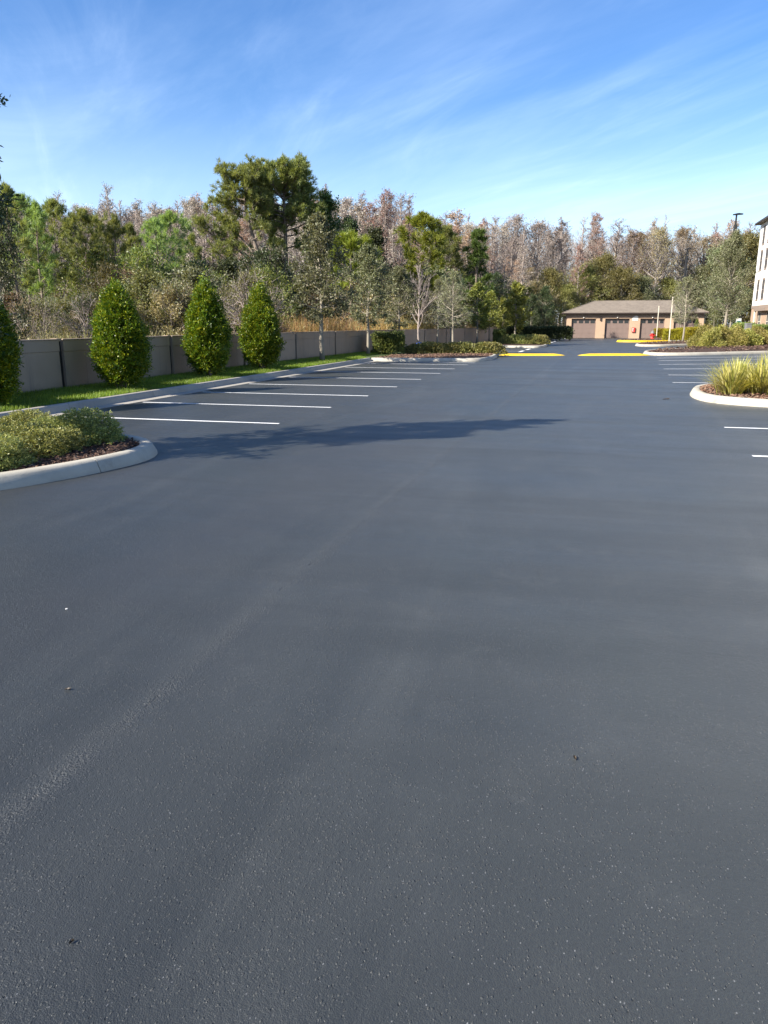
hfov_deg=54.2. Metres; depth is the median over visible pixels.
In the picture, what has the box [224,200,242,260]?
cypress tree
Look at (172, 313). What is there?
wild bush
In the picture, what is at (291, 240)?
hardwood tree
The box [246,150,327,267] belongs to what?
pine tree
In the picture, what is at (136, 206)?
cypress tree
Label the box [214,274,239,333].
wild bush
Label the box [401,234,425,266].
cypress tree
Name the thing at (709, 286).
oak tree
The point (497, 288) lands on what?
wild bush
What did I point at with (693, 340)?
leafy shrub
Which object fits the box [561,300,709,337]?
garage building
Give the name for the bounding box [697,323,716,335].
leafy shrub
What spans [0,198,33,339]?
evergreen tree
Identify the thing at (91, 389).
lawn grass
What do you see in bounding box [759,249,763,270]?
window
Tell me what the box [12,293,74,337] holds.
wild bush
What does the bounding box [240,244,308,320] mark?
wild bush
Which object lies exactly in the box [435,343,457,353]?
round shrub
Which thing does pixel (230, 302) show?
wild bush
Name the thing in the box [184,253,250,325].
wild bush
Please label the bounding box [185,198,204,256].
cypress tree
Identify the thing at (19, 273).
wild bush
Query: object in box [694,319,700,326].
evergreen tree
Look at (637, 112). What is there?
sky
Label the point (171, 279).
wild bush
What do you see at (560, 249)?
hardwood tree
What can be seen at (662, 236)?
hardwood tree
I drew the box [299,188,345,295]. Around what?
evergreen tree
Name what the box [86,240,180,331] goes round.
wild bush
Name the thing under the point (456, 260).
pine tree
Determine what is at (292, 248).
hardwood tree
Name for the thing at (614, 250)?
cypress tree
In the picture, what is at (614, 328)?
garage door
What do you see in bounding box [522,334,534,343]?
round shrub
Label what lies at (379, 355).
grass strip
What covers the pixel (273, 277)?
wild bush
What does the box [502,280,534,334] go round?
broadleaf tree
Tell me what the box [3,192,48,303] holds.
pine tree
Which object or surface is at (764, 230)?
window
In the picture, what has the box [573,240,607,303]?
hardwood tree
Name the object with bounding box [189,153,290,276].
pine tree
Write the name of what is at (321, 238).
oak tree
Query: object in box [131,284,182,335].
wild bush
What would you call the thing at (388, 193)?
cypress tree
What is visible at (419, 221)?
oak tree
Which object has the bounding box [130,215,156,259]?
cypress tree
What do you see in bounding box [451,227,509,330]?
pine tree
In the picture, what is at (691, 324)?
garage door
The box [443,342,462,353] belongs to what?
round shrub
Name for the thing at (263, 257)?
wild bush
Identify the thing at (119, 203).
cypress tree
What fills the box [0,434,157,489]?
kerb
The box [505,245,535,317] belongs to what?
cypress tree
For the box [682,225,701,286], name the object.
cypress tree
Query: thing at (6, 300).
wild bush
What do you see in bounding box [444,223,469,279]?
cypress tree
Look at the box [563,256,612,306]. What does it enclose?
oak tree
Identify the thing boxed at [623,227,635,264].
cypress tree
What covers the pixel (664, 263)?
cypress tree
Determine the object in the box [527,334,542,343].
round shrub
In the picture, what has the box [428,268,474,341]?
oak tree
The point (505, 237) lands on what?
hardwood tree
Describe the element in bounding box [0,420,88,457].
round shrub
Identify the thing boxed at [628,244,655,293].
cypress tree
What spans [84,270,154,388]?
topiary shrub
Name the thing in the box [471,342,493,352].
round shrub
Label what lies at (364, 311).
wild bush
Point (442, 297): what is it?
oak tree
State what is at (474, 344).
round shrub
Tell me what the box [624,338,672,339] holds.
bark mulch
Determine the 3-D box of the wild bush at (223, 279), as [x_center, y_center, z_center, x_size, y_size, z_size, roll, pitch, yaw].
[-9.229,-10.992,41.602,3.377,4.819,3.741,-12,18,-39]
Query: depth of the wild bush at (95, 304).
32.50 m
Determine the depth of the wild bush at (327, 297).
55.55 m
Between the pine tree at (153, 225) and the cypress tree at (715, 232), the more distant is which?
the cypress tree at (715, 232)
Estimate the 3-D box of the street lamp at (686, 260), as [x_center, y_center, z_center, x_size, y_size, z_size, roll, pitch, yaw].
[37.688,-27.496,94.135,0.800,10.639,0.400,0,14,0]
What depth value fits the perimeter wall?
22.87 m
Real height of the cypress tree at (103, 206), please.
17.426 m
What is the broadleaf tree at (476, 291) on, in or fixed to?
on the mulch bed at (449, 355)
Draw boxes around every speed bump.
[499,354,562,355]
[579,353,646,355]
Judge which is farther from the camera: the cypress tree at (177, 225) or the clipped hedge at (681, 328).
the cypress tree at (177, 225)
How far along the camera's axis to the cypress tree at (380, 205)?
103.39 m
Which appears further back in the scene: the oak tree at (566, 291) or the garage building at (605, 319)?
the oak tree at (566, 291)
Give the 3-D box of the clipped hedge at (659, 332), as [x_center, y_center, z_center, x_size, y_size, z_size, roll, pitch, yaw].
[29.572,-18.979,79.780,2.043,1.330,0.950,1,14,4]
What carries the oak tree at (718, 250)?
on the terrain
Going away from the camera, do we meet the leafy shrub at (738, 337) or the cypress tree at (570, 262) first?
the leafy shrub at (738, 337)
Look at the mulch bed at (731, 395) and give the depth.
17.90 m
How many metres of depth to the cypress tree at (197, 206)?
119.40 m
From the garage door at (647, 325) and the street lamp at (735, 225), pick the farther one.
the garage door at (647, 325)
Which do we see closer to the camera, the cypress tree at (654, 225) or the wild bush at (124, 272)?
the wild bush at (124, 272)
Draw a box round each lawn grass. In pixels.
[0,368,269,411]
[223,350,387,371]
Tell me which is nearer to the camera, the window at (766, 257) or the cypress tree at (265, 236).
the window at (766, 257)
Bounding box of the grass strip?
[1,341,491,411]
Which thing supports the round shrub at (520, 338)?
on the mulch bed at (524, 344)
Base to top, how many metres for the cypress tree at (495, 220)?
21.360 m
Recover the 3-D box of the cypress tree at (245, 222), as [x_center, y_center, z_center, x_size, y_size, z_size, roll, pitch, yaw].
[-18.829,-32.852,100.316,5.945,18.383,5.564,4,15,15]
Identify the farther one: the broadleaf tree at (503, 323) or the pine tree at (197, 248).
the broadleaf tree at (503, 323)
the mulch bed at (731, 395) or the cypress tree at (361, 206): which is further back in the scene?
the cypress tree at (361, 206)
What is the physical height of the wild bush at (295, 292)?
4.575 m
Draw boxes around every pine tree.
[0,180,39,326]
[0,203,20,290]
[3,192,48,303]
[18,197,59,321]
[29,195,86,322]
[57,205,110,286]
[59,218,89,298]
[87,220,117,285]
[98,213,133,271]
[116,220,151,272]
[130,216,182,272]
[147,209,194,275]
[176,233,205,298]
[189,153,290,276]
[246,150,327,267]
[327,227,382,328]
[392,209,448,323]
[424,224,466,306]
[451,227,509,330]
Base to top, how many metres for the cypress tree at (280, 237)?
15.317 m
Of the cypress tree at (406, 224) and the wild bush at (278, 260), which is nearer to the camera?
the wild bush at (278, 260)
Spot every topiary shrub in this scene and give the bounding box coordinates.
[0,297,23,403]
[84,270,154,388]
[179,265,233,375]
[235,274,286,369]
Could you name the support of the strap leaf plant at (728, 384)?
on the mulch bed at (731, 395)
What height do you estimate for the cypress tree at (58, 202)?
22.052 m
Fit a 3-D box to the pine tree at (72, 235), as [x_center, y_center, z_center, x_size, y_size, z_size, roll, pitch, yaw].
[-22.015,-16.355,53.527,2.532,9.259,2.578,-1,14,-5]
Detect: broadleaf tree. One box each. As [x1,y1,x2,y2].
[461,282,492,342]
[478,290,501,341]
[494,296,508,328]
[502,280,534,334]
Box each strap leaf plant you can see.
[692,360,766,394]
[700,354,767,388]
[705,355,767,394]
[747,352,767,374]
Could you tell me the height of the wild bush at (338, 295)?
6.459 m
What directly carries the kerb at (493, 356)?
on the asphalt lot
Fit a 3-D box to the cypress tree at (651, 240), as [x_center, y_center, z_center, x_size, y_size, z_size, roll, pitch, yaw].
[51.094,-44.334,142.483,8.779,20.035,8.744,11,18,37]
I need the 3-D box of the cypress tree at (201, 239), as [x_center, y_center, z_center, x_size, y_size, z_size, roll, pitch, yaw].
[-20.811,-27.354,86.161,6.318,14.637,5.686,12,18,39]
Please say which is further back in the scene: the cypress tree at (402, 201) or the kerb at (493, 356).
the cypress tree at (402, 201)
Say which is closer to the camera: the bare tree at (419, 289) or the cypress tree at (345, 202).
the bare tree at (419, 289)
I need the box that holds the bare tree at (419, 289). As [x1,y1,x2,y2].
[403,265,444,342]
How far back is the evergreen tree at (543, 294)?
82.68 m
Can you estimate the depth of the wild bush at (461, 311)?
71.22 m
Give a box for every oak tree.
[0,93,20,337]
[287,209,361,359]
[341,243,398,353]
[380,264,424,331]
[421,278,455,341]
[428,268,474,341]
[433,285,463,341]
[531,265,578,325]
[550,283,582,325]
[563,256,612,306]
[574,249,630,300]
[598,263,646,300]
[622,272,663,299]
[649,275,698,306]
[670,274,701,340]
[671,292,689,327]
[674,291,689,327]
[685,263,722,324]
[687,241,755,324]
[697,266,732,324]
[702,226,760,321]
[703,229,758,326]
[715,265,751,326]
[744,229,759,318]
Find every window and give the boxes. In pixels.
[755,279,759,300]
[757,312,760,323]
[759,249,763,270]
[760,278,764,299]
[761,224,766,245]
[764,247,767,269]
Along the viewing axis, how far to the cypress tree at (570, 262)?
144.06 m
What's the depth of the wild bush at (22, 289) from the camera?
59.34 m
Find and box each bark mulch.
[0,436,139,471]
[372,352,492,357]
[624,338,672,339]
[639,340,687,343]
[647,344,767,352]
[699,384,767,398]
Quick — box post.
[668,297,672,340]
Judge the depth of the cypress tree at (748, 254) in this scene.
112.97 m
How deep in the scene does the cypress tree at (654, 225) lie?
116.98 m
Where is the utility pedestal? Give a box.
[744,323,751,329]
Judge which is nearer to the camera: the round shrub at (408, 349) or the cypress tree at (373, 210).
the round shrub at (408, 349)
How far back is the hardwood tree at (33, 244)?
87.53 m
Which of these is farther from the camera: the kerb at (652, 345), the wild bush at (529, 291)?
the wild bush at (529, 291)
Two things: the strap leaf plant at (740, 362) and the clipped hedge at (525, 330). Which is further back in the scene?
the clipped hedge at (525, 330)
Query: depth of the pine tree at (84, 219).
42.20 m
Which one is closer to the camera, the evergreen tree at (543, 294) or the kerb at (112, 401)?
the kerb at (112, 401)
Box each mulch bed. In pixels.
[377,353,492,358]
[500,344,543,345]
[648,346,767,352]
[651,342,687,343]
[700,388,766,398]
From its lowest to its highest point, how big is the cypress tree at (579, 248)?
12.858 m
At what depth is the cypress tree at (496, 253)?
89.91 m
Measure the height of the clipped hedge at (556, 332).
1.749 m
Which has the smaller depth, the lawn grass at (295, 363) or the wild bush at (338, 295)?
the lawn grass at (295, 363)
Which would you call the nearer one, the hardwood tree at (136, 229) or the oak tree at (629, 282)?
the hardwood tree at (136, 229)
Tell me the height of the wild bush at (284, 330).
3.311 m
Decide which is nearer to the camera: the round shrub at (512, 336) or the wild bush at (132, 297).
the wild bush at (132, 297)
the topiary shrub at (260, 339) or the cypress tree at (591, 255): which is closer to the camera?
the topiary shrub at (260, 339)
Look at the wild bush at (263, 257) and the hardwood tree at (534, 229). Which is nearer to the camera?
the wild bush at (263, 257)
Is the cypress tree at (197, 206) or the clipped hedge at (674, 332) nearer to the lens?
the clipped hedge at (674, 332)
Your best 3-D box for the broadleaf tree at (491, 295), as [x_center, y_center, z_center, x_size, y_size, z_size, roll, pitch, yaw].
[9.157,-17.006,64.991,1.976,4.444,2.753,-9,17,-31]
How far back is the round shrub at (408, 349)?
40.66 m
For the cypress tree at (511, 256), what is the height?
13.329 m
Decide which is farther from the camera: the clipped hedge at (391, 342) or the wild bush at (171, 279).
the wild bush at (171, 279)
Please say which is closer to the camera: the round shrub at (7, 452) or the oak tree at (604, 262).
the round shrub at (7, 452)
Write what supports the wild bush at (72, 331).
on the terrain
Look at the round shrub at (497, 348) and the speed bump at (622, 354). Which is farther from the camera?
the speed bump at (622, 354)
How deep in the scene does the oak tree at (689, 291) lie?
63.49 m
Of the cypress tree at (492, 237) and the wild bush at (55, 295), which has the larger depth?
the cypress tree at (492, 237)
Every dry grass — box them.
[16,324,292,339]
[279,310,395,334]
[362,310,449,334]
[439,317,486,328]
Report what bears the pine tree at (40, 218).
on the terrain
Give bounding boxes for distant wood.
[57,216,757,327]
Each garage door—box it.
[571,319,595,337]
[604,319,629,337]
[639,318,664,337]
[673,318,697,328]
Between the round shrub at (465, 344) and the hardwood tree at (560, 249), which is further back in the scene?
the hardwood tree at (560, 249)
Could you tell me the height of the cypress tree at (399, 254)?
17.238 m
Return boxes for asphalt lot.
[0,338,767,1023]
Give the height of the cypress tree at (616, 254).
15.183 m
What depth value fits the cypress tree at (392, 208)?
103.46 m
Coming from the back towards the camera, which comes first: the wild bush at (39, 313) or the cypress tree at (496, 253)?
the cypress tree at (496, 253)
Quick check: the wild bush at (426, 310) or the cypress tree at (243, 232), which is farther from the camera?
the cypress tree at (243, 232)
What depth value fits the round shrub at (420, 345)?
40.71 m
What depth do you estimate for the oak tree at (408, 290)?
42.65 m
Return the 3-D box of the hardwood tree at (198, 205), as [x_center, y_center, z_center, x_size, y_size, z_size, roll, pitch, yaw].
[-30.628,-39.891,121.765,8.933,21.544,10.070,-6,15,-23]
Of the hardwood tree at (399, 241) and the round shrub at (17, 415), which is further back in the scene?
the hardwood tree at (399, 241)
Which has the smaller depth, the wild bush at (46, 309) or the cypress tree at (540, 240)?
the wild bush at (46, 309)
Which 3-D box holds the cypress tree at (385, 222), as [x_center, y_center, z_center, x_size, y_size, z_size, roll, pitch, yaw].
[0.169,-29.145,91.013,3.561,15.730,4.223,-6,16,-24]
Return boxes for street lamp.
[682,248,691,292]
[723,213,742,323]
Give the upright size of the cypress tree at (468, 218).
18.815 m
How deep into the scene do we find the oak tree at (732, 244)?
58.81 m
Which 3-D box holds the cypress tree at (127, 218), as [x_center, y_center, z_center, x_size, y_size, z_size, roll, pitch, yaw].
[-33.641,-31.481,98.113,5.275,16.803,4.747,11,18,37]
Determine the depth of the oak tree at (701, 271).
113.83 m
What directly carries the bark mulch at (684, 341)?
on the mulch bed at (672, 343)
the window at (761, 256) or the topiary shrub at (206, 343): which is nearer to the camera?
the topiary shrub at (206, 343)
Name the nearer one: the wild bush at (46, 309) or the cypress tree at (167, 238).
the wild bush at (46, 309)
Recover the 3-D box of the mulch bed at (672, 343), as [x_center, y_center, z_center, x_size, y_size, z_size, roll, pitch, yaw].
[29.460,-14.649,64.679,21.471,0.120,5.616,-6,15,-21]
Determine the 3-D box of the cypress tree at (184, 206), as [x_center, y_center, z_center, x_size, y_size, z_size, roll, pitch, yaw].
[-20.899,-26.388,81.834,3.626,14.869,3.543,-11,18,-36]
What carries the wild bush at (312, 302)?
on the terrain
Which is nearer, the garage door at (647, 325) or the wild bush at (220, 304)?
the wild bush at (220, 304)
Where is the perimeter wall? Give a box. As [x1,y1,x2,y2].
[12,327,505,392]
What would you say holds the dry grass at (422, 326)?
on the terrain
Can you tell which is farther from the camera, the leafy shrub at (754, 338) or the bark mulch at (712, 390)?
the leafy shrub at (754, 338)
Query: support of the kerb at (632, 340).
on the asphalt lot
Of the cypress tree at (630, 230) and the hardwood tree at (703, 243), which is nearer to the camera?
the hardwood tree at (703, 243)
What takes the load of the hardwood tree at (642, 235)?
on the terrain
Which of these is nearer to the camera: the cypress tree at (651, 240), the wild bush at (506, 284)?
the wild bush at (506, 284)
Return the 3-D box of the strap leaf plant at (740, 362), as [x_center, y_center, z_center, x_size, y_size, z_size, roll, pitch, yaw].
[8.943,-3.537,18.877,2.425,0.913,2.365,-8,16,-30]
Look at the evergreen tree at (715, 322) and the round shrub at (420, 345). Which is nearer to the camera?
the round shrub at (420, 345)
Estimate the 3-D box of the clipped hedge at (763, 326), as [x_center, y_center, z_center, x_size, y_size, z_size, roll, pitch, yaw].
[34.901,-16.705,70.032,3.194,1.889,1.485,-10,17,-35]
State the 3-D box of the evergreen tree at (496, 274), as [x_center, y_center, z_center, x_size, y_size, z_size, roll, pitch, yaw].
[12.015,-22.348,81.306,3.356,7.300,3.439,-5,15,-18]
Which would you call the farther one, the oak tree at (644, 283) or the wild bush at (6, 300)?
the oak tree at (644, 283)
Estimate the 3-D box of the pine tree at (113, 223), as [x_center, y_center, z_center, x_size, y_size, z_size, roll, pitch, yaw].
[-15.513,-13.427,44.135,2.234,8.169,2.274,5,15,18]
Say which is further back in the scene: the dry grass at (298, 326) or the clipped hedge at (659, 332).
the clipped hedge at (659, 332)
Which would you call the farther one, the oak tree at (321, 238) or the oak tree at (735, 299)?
the oak tree at (735, 299)
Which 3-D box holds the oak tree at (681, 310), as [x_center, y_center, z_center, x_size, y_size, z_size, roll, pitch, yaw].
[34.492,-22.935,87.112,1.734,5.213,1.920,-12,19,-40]
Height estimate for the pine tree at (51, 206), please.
9.162 m
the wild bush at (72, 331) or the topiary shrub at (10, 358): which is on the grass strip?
the topiary shrub at (10, 358)
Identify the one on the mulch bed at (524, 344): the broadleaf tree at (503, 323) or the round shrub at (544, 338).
the round shrub at (544, 338)
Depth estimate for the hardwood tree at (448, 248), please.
86.47 m
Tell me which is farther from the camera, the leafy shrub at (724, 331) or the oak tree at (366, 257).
the leafy shrub at (724, 331)
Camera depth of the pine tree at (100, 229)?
54.45 m
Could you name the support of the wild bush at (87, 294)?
on the terrain
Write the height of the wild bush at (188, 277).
4.834 m
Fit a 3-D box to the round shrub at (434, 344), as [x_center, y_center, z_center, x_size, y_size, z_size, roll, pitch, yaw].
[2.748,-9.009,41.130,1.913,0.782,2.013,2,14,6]
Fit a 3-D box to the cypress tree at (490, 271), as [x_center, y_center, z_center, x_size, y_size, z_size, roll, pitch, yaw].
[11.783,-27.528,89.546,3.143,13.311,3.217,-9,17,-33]
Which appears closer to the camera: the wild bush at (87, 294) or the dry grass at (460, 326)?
the wild bush at (87, 294)
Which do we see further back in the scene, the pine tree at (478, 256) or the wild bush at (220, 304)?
the pine tree at (478, 256)
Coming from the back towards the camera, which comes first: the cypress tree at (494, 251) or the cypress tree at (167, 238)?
the cypress tree at (494, 251)
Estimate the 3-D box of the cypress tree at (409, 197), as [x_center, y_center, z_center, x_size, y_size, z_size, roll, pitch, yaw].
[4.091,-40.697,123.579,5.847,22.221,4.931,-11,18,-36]
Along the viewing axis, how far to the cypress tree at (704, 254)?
118.94 m
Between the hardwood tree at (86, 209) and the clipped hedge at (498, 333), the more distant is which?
the hardwood tree at (86, 209)
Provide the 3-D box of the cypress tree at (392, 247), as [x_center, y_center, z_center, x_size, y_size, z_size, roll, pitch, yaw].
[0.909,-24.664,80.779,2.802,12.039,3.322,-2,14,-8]
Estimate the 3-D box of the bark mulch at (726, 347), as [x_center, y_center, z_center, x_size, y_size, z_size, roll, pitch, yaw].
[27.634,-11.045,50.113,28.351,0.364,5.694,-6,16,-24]
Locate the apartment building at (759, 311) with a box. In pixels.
[750,215,767,324]
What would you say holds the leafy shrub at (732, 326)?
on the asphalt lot
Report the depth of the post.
64.90 m
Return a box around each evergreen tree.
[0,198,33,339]
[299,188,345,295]
[328,214,361,326]
[345,224,418,324]
[490,271,507,326]
[522,293,543,326]
[532,285,562,325]
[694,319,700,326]
[707,309,719,326]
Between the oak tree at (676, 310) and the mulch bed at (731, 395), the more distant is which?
the oak tree at (676, 310)
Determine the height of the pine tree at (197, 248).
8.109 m
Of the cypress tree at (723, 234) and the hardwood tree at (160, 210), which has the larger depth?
the hardwood tree at (160, 210)
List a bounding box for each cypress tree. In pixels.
[43,209,65,296]
[51,190,65,261]
[91,207,108,248]
[99,200,119,252]
[100,181,125,266]
[114,201,127,240]
[114,205,132,256]
[114,213,126,255]
[120,198,145,242]
[123,210,149,250]
[125,208,135,227]
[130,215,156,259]
[143,203,171,257]
[152,208,184,262]
[169,200,182,245]
[171,213,185,262]
[177,198,203,265]
[178,201,202,268]
[181,192,214,265]
[182,210,224,270]
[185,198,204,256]
[191,208,223,264]
[199,218,223,269]
[206,203,224,269]
[216,219,259,274]
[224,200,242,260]
[237,193,258,260]
[246,216,266,257]
[252,226,269,250]
[266,202,291,258]
[340,197,359,222]
[343,200,387,270]
[356,191,370,234]
[360,200,391,267]
[375,194,391,256]
[376,188,403,264]
[378,204,396,266]
[383,193,425,262]
[384,193,398,264]
[384,224,401,265]
[387,199,411,265]
[391,213,419,268]
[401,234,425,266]
[403,193,421,262]
[441,211,460,253]
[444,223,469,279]
[446,207,465,246]
[448,230,486,303]
[462,214,474,230]
[468,217,495,284]
[478,224,491,284]
[487,221,502,281]
[487,227,503,274]
[488,214,509,276]
[489,240,502,297]
[499,243,512,299]
[502,238,518,282]
[503,256,512,301]
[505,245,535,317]
[511,259,524,281]
[514,239,526,285]
[515,223,532,279]
[525,220,548,274]
[544,217,577,325]
[561,233,576,325]
[563,216,597,292]
[567,244,588,305]
[580,212,609,300]
[583,213,601,294]
[590,217,639,270]
[593,228,608,296]
[602,237,623,295]
[611,229,647,299]
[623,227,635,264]
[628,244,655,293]
[642,217,659,289]
[645,223,670,289]
[650,232,676,299]
[652,214,676,275]
[666,223,695,280]
[669,236,686,299]
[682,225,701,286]
[695,238,710,269]
[702,229,729,324]
[702,232,720,324]
[705,221,719,319]
[722,219,738,323]
[726,221,741,237]
[742,219,756,318]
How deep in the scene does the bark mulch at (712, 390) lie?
17.59 m
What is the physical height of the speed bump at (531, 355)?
0.105 m
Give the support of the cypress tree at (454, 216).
on the terrain
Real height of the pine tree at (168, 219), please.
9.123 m
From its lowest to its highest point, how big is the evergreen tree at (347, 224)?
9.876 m
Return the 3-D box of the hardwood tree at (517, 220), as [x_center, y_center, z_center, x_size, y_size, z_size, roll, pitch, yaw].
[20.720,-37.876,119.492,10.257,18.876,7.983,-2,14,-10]
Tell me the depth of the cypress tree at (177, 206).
120.58 m
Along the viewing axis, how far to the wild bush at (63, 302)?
31.71 m
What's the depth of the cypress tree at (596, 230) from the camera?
114.92 m
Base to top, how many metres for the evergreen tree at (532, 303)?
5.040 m
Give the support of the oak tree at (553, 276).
on the terrain
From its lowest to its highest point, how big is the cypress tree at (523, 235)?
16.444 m
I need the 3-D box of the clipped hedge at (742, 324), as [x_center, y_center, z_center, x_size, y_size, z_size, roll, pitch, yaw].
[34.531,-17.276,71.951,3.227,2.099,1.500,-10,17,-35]
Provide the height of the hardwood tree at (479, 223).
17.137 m
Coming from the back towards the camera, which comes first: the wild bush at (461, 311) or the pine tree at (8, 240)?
the wild bush at (461, 311)
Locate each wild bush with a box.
[2,290,38,333]
[6,259,69,329]
[6,267,40,319]
[8,290,72,338]
[9,292,52,338]
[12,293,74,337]
[15,301,60,338]
[32,297,92,338]
[33,288,75,335]
[44,244,123,307]
[51,283,100,338]
[53,304,90,337]
[57,284,102,337]
[61,287,141,337]
[72,260,147,328]
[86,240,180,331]
[103,279,158,335]
[116,264,172,334]
[117,263,188,335]
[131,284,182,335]
[137,282,191,335]
[143,260,240,333]
[152,267,192,335]
[158,266,182,334]
[176,256,210,329]
[183,292,239,331]
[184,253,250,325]
[190,270,244,326]
[213,257,288,333]
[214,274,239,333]
[217,278,248,333]
[226,300,295,332]
[232,241,304,323]
[236,262,304,327]
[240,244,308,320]
[280,290,318,322]
[294,293,323,321]
[308,273,344,325]
[313,267,355,329]
[315,277,386,327]
[356,263,421,328]
[400,274,449,326]
[413,261,479,328]
[434,294,471,325]
[457,256,500,327]
[466,284,517,332]
[489,273,528,307]
[513,283,536,325]
[518,279,558,325]
[528,298,565,325]
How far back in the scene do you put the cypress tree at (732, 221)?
143.26 m
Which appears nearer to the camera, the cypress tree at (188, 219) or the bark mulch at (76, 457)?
the bark mulch at (76, 457)
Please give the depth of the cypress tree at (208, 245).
87.07 m
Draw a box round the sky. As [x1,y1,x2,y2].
[0,0,767,322]
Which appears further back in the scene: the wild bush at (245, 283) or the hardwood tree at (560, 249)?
the hardwood tree at (560, 249)
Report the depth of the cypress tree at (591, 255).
121.44 m
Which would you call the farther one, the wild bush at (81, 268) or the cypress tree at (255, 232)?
the cypress tree at (255, 232)
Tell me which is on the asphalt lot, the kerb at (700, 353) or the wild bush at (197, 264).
the kerb at (700, 353)
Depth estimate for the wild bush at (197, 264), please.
47.25 m
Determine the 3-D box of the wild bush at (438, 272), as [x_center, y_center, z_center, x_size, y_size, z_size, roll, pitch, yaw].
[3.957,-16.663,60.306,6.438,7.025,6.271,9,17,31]
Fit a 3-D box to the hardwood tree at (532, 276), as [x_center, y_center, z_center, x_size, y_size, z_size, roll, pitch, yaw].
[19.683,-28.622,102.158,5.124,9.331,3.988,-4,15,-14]
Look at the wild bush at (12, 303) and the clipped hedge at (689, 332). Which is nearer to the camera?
the wild bush at (12, 303)
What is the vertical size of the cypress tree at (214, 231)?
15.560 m
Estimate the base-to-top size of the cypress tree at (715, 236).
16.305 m
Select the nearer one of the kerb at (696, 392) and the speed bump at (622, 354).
the kerb at (696, 392)
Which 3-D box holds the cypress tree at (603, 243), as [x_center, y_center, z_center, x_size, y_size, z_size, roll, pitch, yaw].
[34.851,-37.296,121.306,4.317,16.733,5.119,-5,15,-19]
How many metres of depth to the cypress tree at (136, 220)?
102.35 m
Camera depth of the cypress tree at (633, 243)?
113.47 m
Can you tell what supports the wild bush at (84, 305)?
on the terrain
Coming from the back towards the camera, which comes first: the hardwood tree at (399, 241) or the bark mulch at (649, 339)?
the hardwood tree at (399, 241)
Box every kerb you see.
[0,358,376,418]
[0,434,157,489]
[371,353,497,361]
[478,342,547,347]
[617,339,687,341]
[635,342,687,346]
[643,348,767,355]
[690,383,767,406]
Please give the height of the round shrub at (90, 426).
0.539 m
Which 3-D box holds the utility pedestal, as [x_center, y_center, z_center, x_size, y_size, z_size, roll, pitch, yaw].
[25.920,-12.645,53.533,0.440,1.620,0.320,0,14,0]
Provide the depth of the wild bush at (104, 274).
35.89 m
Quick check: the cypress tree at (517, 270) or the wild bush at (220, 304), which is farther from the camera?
the cypress tree at (517, 270)
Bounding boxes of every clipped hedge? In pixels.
[370,329,406,353]
[492,328,505,342]
[494,325,538,334]
[527,325,574,340]
[653,327,670,337]
[662,328,682,341]
[675,327,689,340]
[684,327,697,340]
[733,321,755,328]
[752,323,767,329]
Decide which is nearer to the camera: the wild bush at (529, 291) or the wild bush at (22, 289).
the wild bush at (22, 289)
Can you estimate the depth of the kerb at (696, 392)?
16.95 m
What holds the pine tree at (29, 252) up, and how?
on the terrain
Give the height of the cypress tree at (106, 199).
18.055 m
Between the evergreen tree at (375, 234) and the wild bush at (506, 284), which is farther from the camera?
the wild bush at (506, 284)
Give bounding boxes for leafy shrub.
[686,323,710,347]
[694,327,726,347]
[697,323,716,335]
[714,323,729,329]
[720,325,733,345]
[723,324,749,346]
[729,322,742,329]
[744,328,763,345]
[752,327,767,344]
[757,325,767,332]
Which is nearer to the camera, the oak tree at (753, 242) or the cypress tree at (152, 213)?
the cypress tree at (152, 213)
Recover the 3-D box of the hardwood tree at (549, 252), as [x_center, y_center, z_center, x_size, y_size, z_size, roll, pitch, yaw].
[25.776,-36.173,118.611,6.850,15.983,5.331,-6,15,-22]
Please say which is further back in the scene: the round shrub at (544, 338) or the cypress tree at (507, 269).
the cypress tree at (507, 269)
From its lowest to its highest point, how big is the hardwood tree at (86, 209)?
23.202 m
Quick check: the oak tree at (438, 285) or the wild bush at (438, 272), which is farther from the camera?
the wild bush at (438, 272)
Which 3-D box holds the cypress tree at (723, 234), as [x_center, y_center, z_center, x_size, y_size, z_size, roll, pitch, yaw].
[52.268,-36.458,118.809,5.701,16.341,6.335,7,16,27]
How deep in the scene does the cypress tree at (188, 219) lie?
101.75 m
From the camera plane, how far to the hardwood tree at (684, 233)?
115.19 m
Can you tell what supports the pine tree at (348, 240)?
on the terrain
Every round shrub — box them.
[0,408,52,430]
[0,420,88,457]
[0,432,40,470]
[27,406,127,446]
[404,343,426,353]
[411,341,435,353]
[418,341,446,353]
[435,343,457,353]
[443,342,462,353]
[449,341,472,353]
[461,343,481,353]
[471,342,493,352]
[473,341,507,354]
[497,334,511,343]
[504,333,518,343]
[514,334,527,343]
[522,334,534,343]
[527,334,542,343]
[535,334,550,343]
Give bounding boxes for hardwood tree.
[9,214,55,337]
[48,221,80,297]
[70,202,93,238]
[125,227,152,267]
[143,203,182,258]
[175,195,210,255]
[279,217,304,271]
[281,221,318,279]
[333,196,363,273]
[382,218,419,269]
[423,224,463,277]
[458,222,490,300]
[462,221,500,283]
[485,222,527,269]
[490,212,546,280]
[510,217,569,282]
[524,267,539,325]
[528,231,567,300]
[541,225,576,316]
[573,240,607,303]
[614,229,661,297]
[630,224,687,299]
[649,223,711,304]
[684,233,720,302]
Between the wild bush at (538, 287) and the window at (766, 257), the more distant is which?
the wild bush at (538, 287)
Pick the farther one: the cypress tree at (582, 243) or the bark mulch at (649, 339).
the cypress tree at (582, 243)
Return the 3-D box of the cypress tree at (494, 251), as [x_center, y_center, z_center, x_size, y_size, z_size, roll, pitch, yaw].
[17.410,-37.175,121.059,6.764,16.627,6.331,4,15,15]

